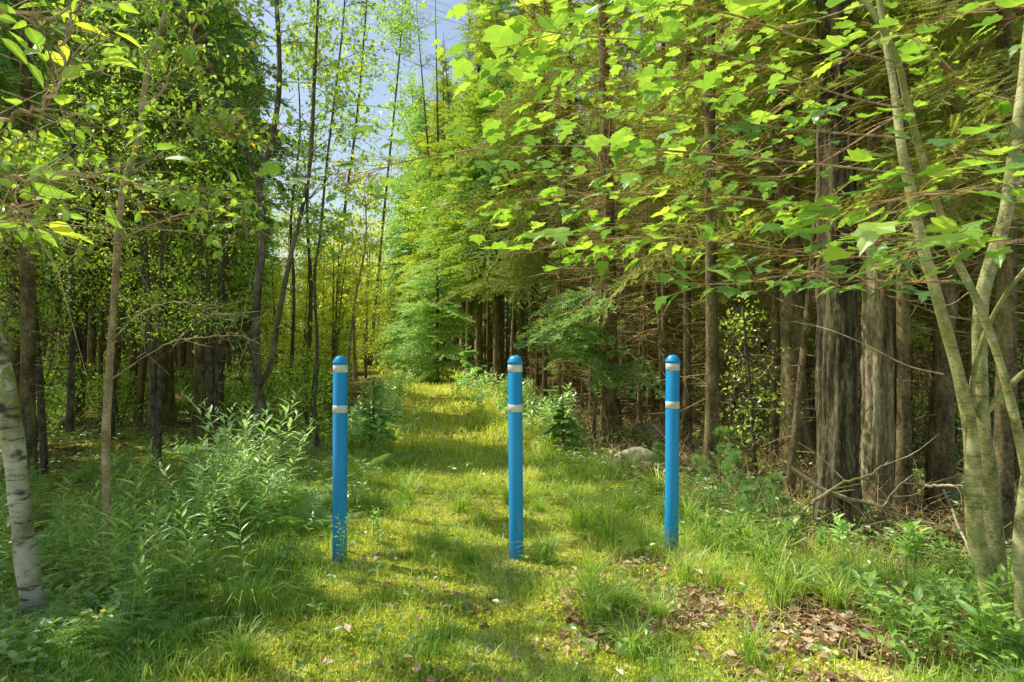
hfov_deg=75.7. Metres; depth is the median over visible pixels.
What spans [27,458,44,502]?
goldenrod plant
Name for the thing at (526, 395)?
leafy plant
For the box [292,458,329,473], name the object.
fern
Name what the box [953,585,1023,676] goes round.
leafy plant
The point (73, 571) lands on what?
fern
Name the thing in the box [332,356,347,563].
bollard
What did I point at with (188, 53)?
young maple
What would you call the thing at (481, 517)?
sedge tuft
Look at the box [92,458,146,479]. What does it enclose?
fern
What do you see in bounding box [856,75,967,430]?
spruce tree
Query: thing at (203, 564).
seedling
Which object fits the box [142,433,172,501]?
goldenrod plant
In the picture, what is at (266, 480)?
goldenrod plant
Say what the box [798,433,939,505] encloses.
fallen branch
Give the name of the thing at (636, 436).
sedge tuft
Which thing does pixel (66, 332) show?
spruce tree
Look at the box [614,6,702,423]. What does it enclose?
spruce tree
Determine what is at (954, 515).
fallen branch
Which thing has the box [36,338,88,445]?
leafy shrub
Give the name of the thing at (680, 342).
spruce tree
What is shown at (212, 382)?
aspen tree
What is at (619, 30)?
spruce tree
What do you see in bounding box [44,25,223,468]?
aspen tree
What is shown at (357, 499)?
sedge tuft
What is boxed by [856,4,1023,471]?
spruce tree
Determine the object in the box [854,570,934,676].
leafy plant
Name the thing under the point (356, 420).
leafy plant
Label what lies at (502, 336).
spruce tree
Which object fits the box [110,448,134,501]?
goldenrod plant
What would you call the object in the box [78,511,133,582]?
goldenrod plant
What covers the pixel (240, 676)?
moss
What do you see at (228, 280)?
aspen tree
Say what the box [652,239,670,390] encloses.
spruce tree
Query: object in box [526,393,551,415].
leafy plant
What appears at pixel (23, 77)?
spruce tree
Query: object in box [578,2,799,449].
spruce tree
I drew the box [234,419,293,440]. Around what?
fern
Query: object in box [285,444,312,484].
goldenrod plant
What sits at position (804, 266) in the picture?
spruce tree
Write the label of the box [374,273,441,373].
fir tree
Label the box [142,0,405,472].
sapling
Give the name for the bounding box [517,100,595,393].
spruce tree
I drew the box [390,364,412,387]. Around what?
leafy plant
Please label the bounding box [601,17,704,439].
spruce tree
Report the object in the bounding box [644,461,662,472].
rock
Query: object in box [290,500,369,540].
fern
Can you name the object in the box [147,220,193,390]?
spruce tree
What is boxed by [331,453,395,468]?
fern
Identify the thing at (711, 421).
spruce tree
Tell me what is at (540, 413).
leafy plant
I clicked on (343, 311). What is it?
young birch
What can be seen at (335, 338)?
aspen tree
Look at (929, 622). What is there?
leafy plant
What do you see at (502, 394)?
leafy plant
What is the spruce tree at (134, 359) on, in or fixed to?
on the ground at (126, 446)
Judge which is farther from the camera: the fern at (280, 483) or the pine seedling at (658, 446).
the pine seedling at (658, 446)
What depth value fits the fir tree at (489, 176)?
16.80 m
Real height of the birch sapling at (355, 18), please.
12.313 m
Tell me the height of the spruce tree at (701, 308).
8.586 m
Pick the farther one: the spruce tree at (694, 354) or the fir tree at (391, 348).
the fir tree at (391, 348)
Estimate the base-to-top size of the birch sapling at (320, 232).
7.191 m
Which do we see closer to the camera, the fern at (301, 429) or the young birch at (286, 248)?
the fern at (301, 429)
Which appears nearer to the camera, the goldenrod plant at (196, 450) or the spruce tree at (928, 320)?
the goldenrod plant at (196, 450)
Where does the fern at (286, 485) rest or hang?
on the ground at (126, 446)
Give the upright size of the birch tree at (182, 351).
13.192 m
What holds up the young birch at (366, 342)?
on the ground at (126, 446)
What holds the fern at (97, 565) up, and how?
on the ground at (126, 446)
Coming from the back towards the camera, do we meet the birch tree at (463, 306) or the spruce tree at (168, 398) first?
the birch tree at (463, 306)
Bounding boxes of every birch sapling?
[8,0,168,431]
[140,0,270,398]
[237,13,340,379]
[252,0,371,373]
[268,0,412,451]
[294,151,431,373]
[295,207,398,379]
[300,0,396,334]
[347,0,432,365]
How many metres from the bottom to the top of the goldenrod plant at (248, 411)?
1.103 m
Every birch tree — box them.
[0,313,50,625]
[1,0,45,361]
[98,211,106,370]
[152,30,241,389]
[238,36,300,382]
[390,0,462,369]
[393,66,466,356]
[395,91,436,352]
[399,33,476,371]
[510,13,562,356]
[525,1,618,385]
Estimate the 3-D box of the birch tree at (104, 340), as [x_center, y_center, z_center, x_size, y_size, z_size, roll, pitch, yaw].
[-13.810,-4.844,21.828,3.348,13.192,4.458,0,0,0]
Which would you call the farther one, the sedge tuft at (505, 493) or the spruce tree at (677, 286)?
the spruce tree at (677, 286)
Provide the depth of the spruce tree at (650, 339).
13.87 m
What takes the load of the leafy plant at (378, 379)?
on the ground at (126, 446)
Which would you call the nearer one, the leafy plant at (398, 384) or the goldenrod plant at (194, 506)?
the goldenrod plant at (194, 506)
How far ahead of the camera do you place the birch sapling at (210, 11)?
10.97 m
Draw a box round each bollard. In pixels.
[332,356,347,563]
[507,355,523,560]
[665,355,679,550]
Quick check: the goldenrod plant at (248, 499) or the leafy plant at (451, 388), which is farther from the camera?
the leafy plant at (451, 388)
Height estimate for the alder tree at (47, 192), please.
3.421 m
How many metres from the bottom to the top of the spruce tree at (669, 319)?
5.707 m
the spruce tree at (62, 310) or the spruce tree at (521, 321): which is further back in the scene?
the spruce tree at (521, 321)
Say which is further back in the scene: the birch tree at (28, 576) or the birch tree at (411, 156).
the birch tree at (411, 156)
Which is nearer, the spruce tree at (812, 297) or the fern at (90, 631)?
the fern at (90, 631)
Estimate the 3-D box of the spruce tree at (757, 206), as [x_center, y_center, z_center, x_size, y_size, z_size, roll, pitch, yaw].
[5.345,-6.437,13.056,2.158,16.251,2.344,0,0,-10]
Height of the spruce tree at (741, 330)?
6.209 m
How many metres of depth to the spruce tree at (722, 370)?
12.08 m
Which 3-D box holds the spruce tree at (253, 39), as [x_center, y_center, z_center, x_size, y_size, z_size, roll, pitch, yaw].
[-6.782,-5.290,14.441,3.540,14.123,3.707,0,0,37]
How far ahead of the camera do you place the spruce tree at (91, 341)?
15.71 m
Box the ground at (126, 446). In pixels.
[0,342,1014,681]
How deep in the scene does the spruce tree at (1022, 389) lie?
11.61 m
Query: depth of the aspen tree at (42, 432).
8.16 m
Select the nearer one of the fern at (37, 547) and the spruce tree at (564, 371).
the fern at (37, 547)
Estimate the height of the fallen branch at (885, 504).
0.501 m
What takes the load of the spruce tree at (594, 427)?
on the ground at (126, 446)
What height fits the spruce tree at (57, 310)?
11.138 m
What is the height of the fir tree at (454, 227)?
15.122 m
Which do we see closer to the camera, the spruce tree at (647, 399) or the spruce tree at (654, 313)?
the spruce tree at (647, 399)
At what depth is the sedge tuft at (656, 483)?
6.31 m
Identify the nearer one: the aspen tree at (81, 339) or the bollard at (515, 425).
the bollard at (515, 425)
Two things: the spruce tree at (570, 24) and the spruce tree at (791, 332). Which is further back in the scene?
the spruce tree at (570, 24)
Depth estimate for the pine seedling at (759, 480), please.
5.78 m
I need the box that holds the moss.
[0,441,987,681]
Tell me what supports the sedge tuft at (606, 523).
on the ground at (126, 446)
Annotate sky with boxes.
[3,0,815,341]
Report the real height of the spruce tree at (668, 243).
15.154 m
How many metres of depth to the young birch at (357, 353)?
24.15 m
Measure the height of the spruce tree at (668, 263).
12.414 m
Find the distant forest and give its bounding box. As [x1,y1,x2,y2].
[45,63,1017,384]
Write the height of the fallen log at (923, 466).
0.153 m
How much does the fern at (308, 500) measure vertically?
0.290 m
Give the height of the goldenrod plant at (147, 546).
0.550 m
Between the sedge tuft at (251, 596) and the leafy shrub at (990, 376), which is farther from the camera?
the leafy shrub at (990, 376)
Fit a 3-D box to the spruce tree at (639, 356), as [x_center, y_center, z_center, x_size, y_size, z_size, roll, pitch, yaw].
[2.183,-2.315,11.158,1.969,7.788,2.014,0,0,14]
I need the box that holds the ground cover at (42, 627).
[0,377,1023,681]
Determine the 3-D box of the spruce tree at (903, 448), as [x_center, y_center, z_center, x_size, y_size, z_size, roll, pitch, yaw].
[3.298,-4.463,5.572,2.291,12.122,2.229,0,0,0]
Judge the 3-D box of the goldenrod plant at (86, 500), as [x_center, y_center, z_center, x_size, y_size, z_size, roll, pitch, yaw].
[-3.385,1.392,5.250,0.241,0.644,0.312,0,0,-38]
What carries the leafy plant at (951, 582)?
on the ground at (126, 446)
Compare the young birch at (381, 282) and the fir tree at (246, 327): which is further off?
the young birch at (381, 282)
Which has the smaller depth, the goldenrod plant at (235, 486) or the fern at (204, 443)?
the goldenrod plant at (235, 486)
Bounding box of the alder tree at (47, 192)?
[0,0,261,375]
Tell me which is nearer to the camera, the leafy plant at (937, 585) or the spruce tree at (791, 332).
the leafy plant at (937, 585)
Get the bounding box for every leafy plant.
[348,395,371,430]
[348,403,382,453]
[356,377,394,409]
[365,401,387,414]
[368,372,397,398]
[371,395,423,448]
[383,380,409,405]
[386,369,407,394]
[388,388,404,419]
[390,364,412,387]
[405,373,415,384]
[450,379,463,398]
[453,367,475,389]
[461,389,488,415]
[465,374,489,402]
[472,367,500,394]
[480,384,499,403]
[491,402,522,421]
[496,386,506,399]
[498,373,507,391]
[503,387,534,411]
[507,378,534,397]
[522,377,538,408]
[522,398,555,431]
[524,389,578,434]
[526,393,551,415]
[544,404,589,445]
[554,383,581,417]
[850,559,890,616]
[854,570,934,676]
[867,569,911,635]
[897,600,951,666]
[912,569,963,624]
[919,558,988,640]
[942,584,996,667]
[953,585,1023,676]
[974,563,1013,642]
[979,598,1023,667]
[1006,539,1013,609]
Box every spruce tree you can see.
[0,0,150,389]
[0,0,157,484]
[0,0,166,407]
[0,8,38,342]
[41,0,120,404]
[41,0,138,330]
[45,236,100,374]
[46,270,69,388]
[48,4,142,410]
[54,0,288,442]
[57,1,260,427]
[61,12,150,420]
[82,4,299,424]
[90,14,176,411]
[95,2,311,376]
[108,1,220,426]
[144,9,287,367]
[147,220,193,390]
[214,1,273,385]
[437,0,592,403]
[460,1,471,375]
[461,139,493,376]
[483,7,518,378]
[499,0,692,438]
[501,12,537,385]
[507,42,617,413]
[509,102,572,396]
[511,1,585,400]
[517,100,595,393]
[517,128,579,390]
[525,205,554,382]
[529,70,594,401]
[535,56,597,396]
[538,0,597,391]
[538,57,618,414]
[541,46,649,409]
[541,143,586,391]
[541,256,574,391]
[542,96,597,401]
[545,53,636,420]
[549,84,588,406]
[552,15,650,442]
[558,90,641,425]
[561,168,596,381]
[563,169,597,395]
[567,0,630,404]
[569,5,660,398]
[573,0,628,367]
[575,29,682,424]
[577,20,617,312]
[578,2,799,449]
[579,8,655,420]
[585,6,667,416]
[591,22,681,421]
[595,11,637,393]
[596,0,861,490]
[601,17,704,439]
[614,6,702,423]
[614,123,657,411]
[616,25,682,422]
[617,19,682,404]
[617,141,646,395]
[618,11,670,400]
[618,13,640,364]
[618,98,681,406]
[619,216,676,410]
[628,11,660,362]
[630,117,682,414]
[644,17,925,463]
[649,42,760,432]
[652,60,681,359]
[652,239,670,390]
[653,1,764,435]
[655,20,699,403]
[655,48,732,421]
[656,43,682,381]
[656,75,699,353]
[656,239,680,388]
[657,146,696,390]
[658,36,760,409]
[666,44,702,390]
[667,25,768,419]
[668,28,732,390]
[668,60,699,380]
[668,301,692,355]
[670,289,681,389]
[673,26,748,388]
[673,233,744,412]
[679,72,768,440]
[691,113,761,426]
[692,0,862,472]
[695,105,769,416]
[698,53,810,431]
[701,62,770,407]
[718,172,768,402]
[723,143,771,392]
[730,52,816,411]
[735,65,816,431]
[738,61,815,396]
[739,143,815,410]
[742,59,771,392]
[745,94,816,391]
[749,1,876,504]
[752,149,771,397]
[753,119,816,357]
[755,129,816,416]
[763,0,1023,516]
[798,42,860,376]
[798,125,862,426]
[803,158,815,403]
[804,122,929,379]
[805,124,815,404]
[815,225,861,409]
[833,0,1023,552]
[854,0,1023,515]
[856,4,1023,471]
[856,64,992,449]
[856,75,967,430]
[856,97,966,388]
[857,267,861,401]
[910,64,1019,423]
[910,122,967,419]
[911,39,1023,437]
[911,117,967,430]
[913,306,931,428]
[914,4,1023,499]
[915,111,963,399]
[917,116,987,369]
[926,143,1023,373]
[933,53,1023,422]
[957,182,1019,393]
[958,86,1023,436]
[959,231,1023,401]
[967,74,1023,425]
[986,250,1023,423]
[995,207,1023,340]
[1017,231,1023,405]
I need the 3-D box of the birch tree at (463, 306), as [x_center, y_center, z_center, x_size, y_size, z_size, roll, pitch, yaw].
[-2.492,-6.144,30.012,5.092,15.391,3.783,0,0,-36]
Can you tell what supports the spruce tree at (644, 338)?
on the ground at (126, 446)
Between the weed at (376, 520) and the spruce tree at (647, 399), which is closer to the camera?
the weed at (376, 520)
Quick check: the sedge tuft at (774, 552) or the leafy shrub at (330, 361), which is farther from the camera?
the leafy shrub at (330, 361)
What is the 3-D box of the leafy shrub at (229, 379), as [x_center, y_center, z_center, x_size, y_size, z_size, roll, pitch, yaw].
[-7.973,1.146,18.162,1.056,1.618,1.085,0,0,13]
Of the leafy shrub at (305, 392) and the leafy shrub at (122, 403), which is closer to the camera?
the leafy shrub at (305, 392)
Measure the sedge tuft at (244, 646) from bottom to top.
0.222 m
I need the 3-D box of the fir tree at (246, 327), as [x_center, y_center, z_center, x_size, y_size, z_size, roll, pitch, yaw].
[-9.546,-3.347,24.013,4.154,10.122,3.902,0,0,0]
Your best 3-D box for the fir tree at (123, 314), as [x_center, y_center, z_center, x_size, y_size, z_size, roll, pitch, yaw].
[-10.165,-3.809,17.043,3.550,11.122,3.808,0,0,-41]
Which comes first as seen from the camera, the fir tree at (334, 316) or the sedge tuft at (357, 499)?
the sedge tuft at (357, 499)
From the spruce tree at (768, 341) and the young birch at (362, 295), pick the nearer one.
the spruce tree at (768, 341)
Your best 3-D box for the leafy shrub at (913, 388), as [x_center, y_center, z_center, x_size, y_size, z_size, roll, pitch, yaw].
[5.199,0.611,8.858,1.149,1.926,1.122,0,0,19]
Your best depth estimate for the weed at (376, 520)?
4.89 m
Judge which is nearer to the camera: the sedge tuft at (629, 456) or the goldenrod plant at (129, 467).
the goldenrod plant at (129, 467)
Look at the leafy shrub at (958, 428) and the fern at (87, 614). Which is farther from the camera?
the leafy shrub at (958, 428)
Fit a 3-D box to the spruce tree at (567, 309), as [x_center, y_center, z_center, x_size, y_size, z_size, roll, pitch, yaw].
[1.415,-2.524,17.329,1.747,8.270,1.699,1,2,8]
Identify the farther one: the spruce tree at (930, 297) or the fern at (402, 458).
the spruce tree at (930, 297)
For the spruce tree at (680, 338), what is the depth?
18.06 m
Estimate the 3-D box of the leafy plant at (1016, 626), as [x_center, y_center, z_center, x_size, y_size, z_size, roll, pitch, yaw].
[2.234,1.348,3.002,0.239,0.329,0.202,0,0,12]
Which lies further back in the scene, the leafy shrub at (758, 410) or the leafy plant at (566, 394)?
the leafy plant at (566, 394)
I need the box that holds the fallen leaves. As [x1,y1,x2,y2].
[0,371,1023,681]
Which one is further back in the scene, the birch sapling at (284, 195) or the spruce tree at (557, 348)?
the spruce tree at (557, 348)
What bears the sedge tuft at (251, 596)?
on the ground at (126, 446)
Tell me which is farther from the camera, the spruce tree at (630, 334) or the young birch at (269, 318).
the young birch at (269, 318)
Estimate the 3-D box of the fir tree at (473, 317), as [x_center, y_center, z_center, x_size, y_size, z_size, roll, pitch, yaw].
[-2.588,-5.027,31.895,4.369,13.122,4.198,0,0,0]
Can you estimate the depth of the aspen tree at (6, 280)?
9.48 m
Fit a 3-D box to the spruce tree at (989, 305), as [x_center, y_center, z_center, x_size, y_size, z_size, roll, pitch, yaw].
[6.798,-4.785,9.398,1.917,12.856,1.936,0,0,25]
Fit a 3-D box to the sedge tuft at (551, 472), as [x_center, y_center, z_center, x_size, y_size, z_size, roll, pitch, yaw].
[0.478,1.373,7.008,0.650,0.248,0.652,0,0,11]
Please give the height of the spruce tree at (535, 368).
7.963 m
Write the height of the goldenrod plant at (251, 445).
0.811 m
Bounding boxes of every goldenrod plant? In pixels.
[0,461,11,532]
[0,483,59,604]
[0,489,14,587]
[0,490,7,572]
[0,496,10,560]
[0,524,46,591]
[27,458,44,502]
[37,505,77,575]
[37,521,75,576]
[38,498,105,588]
[41,499,66,566]
[43,473,83,545]
[57,490,127,568]
[69,499,125,598]
[72,507,95,571]
[73,435,100,501]
[73,474,102,545]
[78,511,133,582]
[84,460,174,608]
[92,451,120,493]
[92,479,129,534]
[94,458,135,554]
[98,437,158,524]
[103,544,157,624]
[109,503,179,661]
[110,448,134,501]
[122,455,163,510]
[125,509,167,590]
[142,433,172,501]
[143,487,184,560]
[152,449,234,546]
[156,477,192,535]
[164,486,193,535]
[165,483,209,561]
[166,490,261,624]
[171,404,258,526]
[174,457,202,523]
[177,430,209,497]
[181,384,302,529]
[183,420,231,529]
[190,441,250,550]
[198,396,276,514]
[199,458,250,554]
[204,443,239,489]
[209,403,300,517]
[221,418,317,530]
[225,452,262,508]
[226,456,239,488]
[226,472,262,534]
[231,414,263,478]
[235,451,273,494]
[241,429,283,545]
[246,395,312,513]
[250,439,283,488]
[264,430,294,478]
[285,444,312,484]
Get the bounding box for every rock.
[612,447,657,469]
[632,421,664,441]
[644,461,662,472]
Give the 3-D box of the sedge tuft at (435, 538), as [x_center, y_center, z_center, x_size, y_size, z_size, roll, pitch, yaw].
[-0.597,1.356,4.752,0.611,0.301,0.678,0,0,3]
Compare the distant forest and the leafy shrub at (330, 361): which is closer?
the leafy shrub at (330, 361)
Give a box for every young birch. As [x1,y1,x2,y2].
[239,255,300,384]
[262,203,307,352]
[262,254,335,385]
[284,238,359,367]
[286,227,338,334]
[288,236,345,355]
[296,227,360,345]
[304,280,364,382]
[312,261,377,375]
[329,245,377,365]
[345,256,383,352]
[346,226,393,378]
[359,253,405,366]
[364,246,403,343]
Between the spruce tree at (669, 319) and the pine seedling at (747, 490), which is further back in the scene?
the spruce tree at (669, 319)
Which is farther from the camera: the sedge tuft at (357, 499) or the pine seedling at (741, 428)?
the pine seedling at (741, 428)
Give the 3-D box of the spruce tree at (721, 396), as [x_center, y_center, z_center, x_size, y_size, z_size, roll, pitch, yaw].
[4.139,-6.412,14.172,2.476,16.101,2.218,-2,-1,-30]
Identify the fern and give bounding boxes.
[0,517,71,579]
[0,618,103,672]
[1,557,184,646]
[2,612,99,673]
[12,568,96,592]
[31,591,132,655]
[44,535,154,583]
[53,596,243,660]
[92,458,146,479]
[136,443,193,459]
[162,439,207,453]
[212,478,311,511]
[217,464,323,512]
[222,486,332,533]
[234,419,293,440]
[260,423,313,444]
[262,460,306,479]
[272,487,330,510]
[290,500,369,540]
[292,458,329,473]
[295,488,360,502]
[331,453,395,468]
[368,448,423,465]
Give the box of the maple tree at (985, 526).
[257,0,1023,656]
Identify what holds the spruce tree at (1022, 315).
on the ground at (126, 446)
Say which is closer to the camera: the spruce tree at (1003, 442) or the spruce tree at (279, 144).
the spruce tree at (1003, 442)
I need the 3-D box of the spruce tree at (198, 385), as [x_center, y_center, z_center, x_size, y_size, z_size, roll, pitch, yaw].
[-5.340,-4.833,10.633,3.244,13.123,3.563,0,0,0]
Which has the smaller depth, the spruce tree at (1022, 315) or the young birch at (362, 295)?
the spruce tree at (1022, 315)
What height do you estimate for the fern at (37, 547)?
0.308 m
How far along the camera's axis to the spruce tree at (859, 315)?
9.50 m
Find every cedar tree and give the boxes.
[696,0,995,516]
[709,0,984,541]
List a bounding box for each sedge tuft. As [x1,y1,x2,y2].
[177,546,336,620]
[191,613,286,669]
[348,485,389,511]
[361,456,443,503]
[388,507,464,551]
[433,533,502,563]
[442,483,479,512]
[457,502,499,526]
[485,478,536,503]
[513,526,588,565]
[524,561,661,626]
[527,493,555,512]
[529,459,585,482]
[532,488,619,529]
[532,532,633,590]
[555,482,662,543]
[583,566,674,619]
[584,606,688,666]
[592,484,650,514]
[603,519,690,559]
[608,442,649,472]
[618,585,698,623]
[627,462,690,495]
[629,429,642,441]
[647,533,741,583]
[649,476,736,530]
[660,498,747,549]
[678,537,768,588]
[682,588,803,673]
[688,529,746,555]
[692,533,839,612]
[701,508,776,545]
[722,518,839,569]
[761,562,834,599]
[768,559,896,611]
[790,561,835,582]
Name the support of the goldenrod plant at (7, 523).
on the ground at (126, 446)
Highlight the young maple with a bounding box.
[0,0,342,572]
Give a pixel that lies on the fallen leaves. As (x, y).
(822, 616)
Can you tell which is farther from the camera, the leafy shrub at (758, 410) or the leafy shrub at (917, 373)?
the leafy shrub at (917, 373)
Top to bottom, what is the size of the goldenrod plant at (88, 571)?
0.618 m
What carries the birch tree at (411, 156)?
on the ground at (126, 446)
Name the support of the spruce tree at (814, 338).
on the ground at (126, 446)
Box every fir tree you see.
[0,0,130,328]
[61,33,191,403]
[126,2,275,338]
[232,147,304,384]
[294,251,367,373]
[349,376,398,446]
[362,86,434,337]
[363,310,403,369]
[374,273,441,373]
[382,193,474,382]
[386,42,485,365]
[412,107,493,369]
[420,0,528,383]
[429,0,562,390]
[450,0,597,396]
[455,344,491,387]
[497,376,536,410]
[536,385,569,415]
[538,388,593,456]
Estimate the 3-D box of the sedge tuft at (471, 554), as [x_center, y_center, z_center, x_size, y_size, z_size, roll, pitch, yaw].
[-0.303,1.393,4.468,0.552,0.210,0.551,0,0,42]
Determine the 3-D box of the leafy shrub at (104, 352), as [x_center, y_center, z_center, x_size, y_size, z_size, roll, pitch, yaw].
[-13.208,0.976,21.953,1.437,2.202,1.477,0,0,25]
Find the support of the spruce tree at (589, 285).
on the ground at (126, 446)
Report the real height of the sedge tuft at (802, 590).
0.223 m
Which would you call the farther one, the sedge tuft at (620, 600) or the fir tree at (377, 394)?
the fir tree at (377, 394)
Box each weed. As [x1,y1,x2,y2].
[334,513,350,567]
[370,505,383,544]
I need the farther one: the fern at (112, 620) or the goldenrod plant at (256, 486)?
the goldenrod plant at (256, 486)
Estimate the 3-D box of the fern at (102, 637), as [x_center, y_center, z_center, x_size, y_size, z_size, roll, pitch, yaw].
[-1.740,1.394,3.180,0.817,0.205,0.599,0,0,-25]
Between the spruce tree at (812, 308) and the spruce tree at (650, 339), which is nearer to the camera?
the spruce tree at (812, 308)
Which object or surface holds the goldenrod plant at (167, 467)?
on the ground at (126, 446)
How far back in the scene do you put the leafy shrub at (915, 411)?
9.85 m
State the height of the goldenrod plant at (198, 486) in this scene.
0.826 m
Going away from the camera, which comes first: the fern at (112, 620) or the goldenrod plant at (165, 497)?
the fern at (112, 620)
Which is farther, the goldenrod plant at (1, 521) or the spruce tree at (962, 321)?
the spruce tree at (962, 321)
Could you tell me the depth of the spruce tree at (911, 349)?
10.65 m
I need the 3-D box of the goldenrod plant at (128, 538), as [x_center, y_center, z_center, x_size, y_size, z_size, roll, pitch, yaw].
[-2.080,1.101,3.600,0.421,0.870,0.326,0,0,-21]
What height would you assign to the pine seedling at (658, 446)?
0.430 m
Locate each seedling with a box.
[165,528,227,616]
[647,441,664,469]
[682,452,716,504]
[693,411,729,457]
[701,426,746,496]
[705,448,753,514]
[720,423,751,474]
[728,484,765,525]
[750,476,769,502]
[754,470,793,525]
[778,518,803,551]
[813,526,830,558]
[829,513,860,560]
[890,517,930,572]
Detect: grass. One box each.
[308,360,592,456]
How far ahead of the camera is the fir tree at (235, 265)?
15.33 m
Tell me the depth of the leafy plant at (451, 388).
16.98 m
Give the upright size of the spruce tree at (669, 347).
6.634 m
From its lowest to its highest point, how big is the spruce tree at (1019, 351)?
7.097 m
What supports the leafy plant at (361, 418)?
on the ground at (126, 446)
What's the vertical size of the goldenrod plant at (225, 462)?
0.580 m
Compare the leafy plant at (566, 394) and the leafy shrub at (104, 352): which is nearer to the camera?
the leafy plant at (566, 394)
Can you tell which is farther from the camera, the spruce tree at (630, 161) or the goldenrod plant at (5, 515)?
the spruce tree at (630, 161)
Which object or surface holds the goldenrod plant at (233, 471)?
on the ground at (126, 446)
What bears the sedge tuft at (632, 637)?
on the ground at (126, 446)
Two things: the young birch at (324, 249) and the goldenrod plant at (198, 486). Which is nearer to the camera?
the goldenrod plant at (198, 486)
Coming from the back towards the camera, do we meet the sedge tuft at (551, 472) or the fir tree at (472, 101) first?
the fir tree at (472, 101)
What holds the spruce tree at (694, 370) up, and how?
on the ground at (126, 446)
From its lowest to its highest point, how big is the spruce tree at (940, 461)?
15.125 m
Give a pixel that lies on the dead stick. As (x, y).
(626, 440)
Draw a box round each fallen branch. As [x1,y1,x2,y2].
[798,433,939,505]
[872,468,963,524]
[924,484,963,511]
[942,489,967,549]
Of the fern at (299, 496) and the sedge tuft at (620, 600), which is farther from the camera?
the fern at (299, 496)
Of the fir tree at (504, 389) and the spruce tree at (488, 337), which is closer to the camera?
the fir tree at (504, 389)
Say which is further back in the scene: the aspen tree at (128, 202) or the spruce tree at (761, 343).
the spruce tree at (761, 343)
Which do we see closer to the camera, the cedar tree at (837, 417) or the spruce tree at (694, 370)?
the cedar tree at (837, 417)
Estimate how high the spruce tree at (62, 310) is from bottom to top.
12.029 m
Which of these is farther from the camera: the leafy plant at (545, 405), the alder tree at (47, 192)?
the leafy plant at (545, 405)
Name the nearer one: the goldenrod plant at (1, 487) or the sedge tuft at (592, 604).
the sedge tuft at (592, 604)
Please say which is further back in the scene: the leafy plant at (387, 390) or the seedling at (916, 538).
the leafy plant at (387, 390)
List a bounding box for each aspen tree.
[0,27,109,335]
[0,82,127,474]
[36,1,140,418]
[40,1,208,440]
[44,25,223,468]
[142,74,265,454]
[165,34,290,425]
[301,221,364,411]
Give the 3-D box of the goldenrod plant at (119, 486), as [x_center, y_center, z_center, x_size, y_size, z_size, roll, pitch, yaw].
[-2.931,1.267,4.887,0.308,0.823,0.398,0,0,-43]
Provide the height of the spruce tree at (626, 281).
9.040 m
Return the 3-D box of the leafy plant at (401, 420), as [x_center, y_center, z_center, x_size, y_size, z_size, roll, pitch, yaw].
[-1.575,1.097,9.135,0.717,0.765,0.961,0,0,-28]
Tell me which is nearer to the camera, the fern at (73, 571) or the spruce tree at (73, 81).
the fern at (73, 571)
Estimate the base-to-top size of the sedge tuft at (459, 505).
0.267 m
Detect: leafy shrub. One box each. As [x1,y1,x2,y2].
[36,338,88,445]
[45,355,105,418]
[79,365,148,426]
[96,343,139,377]
[96,350,127,389]
[118,342,148,404]
[144,361,184,408]
[173,361,193,411]
[219,357,303,429]
[224,364,239,399]
[224,380,249,417]
[264,362,299,399]
[268,342,352,438]
[279,336,331,410]
[306,367,350,421]
[314,353,358,391]
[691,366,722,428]
[692,299,811,479]
[725,354,779,455]
[733,371,769,421]
[807,336,815,414]
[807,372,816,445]
[858,332,928,445]
[911,399,925,431]
[913,345,930,411]
[913,389,927,422]
[913,400,963,476]
[960,345,1023,456]
[1017,355,1023,413]
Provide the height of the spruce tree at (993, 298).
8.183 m
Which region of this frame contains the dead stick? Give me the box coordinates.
[607,437,653,447]
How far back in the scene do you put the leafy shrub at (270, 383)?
11.20 m
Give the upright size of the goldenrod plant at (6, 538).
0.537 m
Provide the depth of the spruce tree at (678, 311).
16.18 m
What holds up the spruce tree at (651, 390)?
on the ground at (126, 446)
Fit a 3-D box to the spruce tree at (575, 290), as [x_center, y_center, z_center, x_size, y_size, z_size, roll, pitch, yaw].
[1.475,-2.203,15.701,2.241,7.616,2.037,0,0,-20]
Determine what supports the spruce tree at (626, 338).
on the ground at (126, 446)
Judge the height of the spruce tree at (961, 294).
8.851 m
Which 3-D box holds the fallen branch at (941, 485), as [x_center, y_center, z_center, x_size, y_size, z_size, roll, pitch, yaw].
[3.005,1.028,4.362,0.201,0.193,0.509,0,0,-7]
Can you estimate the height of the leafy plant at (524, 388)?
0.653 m
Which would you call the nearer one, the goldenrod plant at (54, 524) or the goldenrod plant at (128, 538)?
the goldenrod plant at (128, 538)
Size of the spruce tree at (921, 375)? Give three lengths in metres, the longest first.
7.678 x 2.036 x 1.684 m
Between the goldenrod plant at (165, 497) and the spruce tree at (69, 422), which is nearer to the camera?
the goldenrod plant at (165, 497)
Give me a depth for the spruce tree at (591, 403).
12.31 m
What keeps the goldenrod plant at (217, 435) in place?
on the ground at (126, 446)
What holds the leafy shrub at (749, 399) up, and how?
on the ground at (126, 446)
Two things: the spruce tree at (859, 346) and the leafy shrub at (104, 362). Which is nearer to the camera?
the spruce tree at (859, 346)
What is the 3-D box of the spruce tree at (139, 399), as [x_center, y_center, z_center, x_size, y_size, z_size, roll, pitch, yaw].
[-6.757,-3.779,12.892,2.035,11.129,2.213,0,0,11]

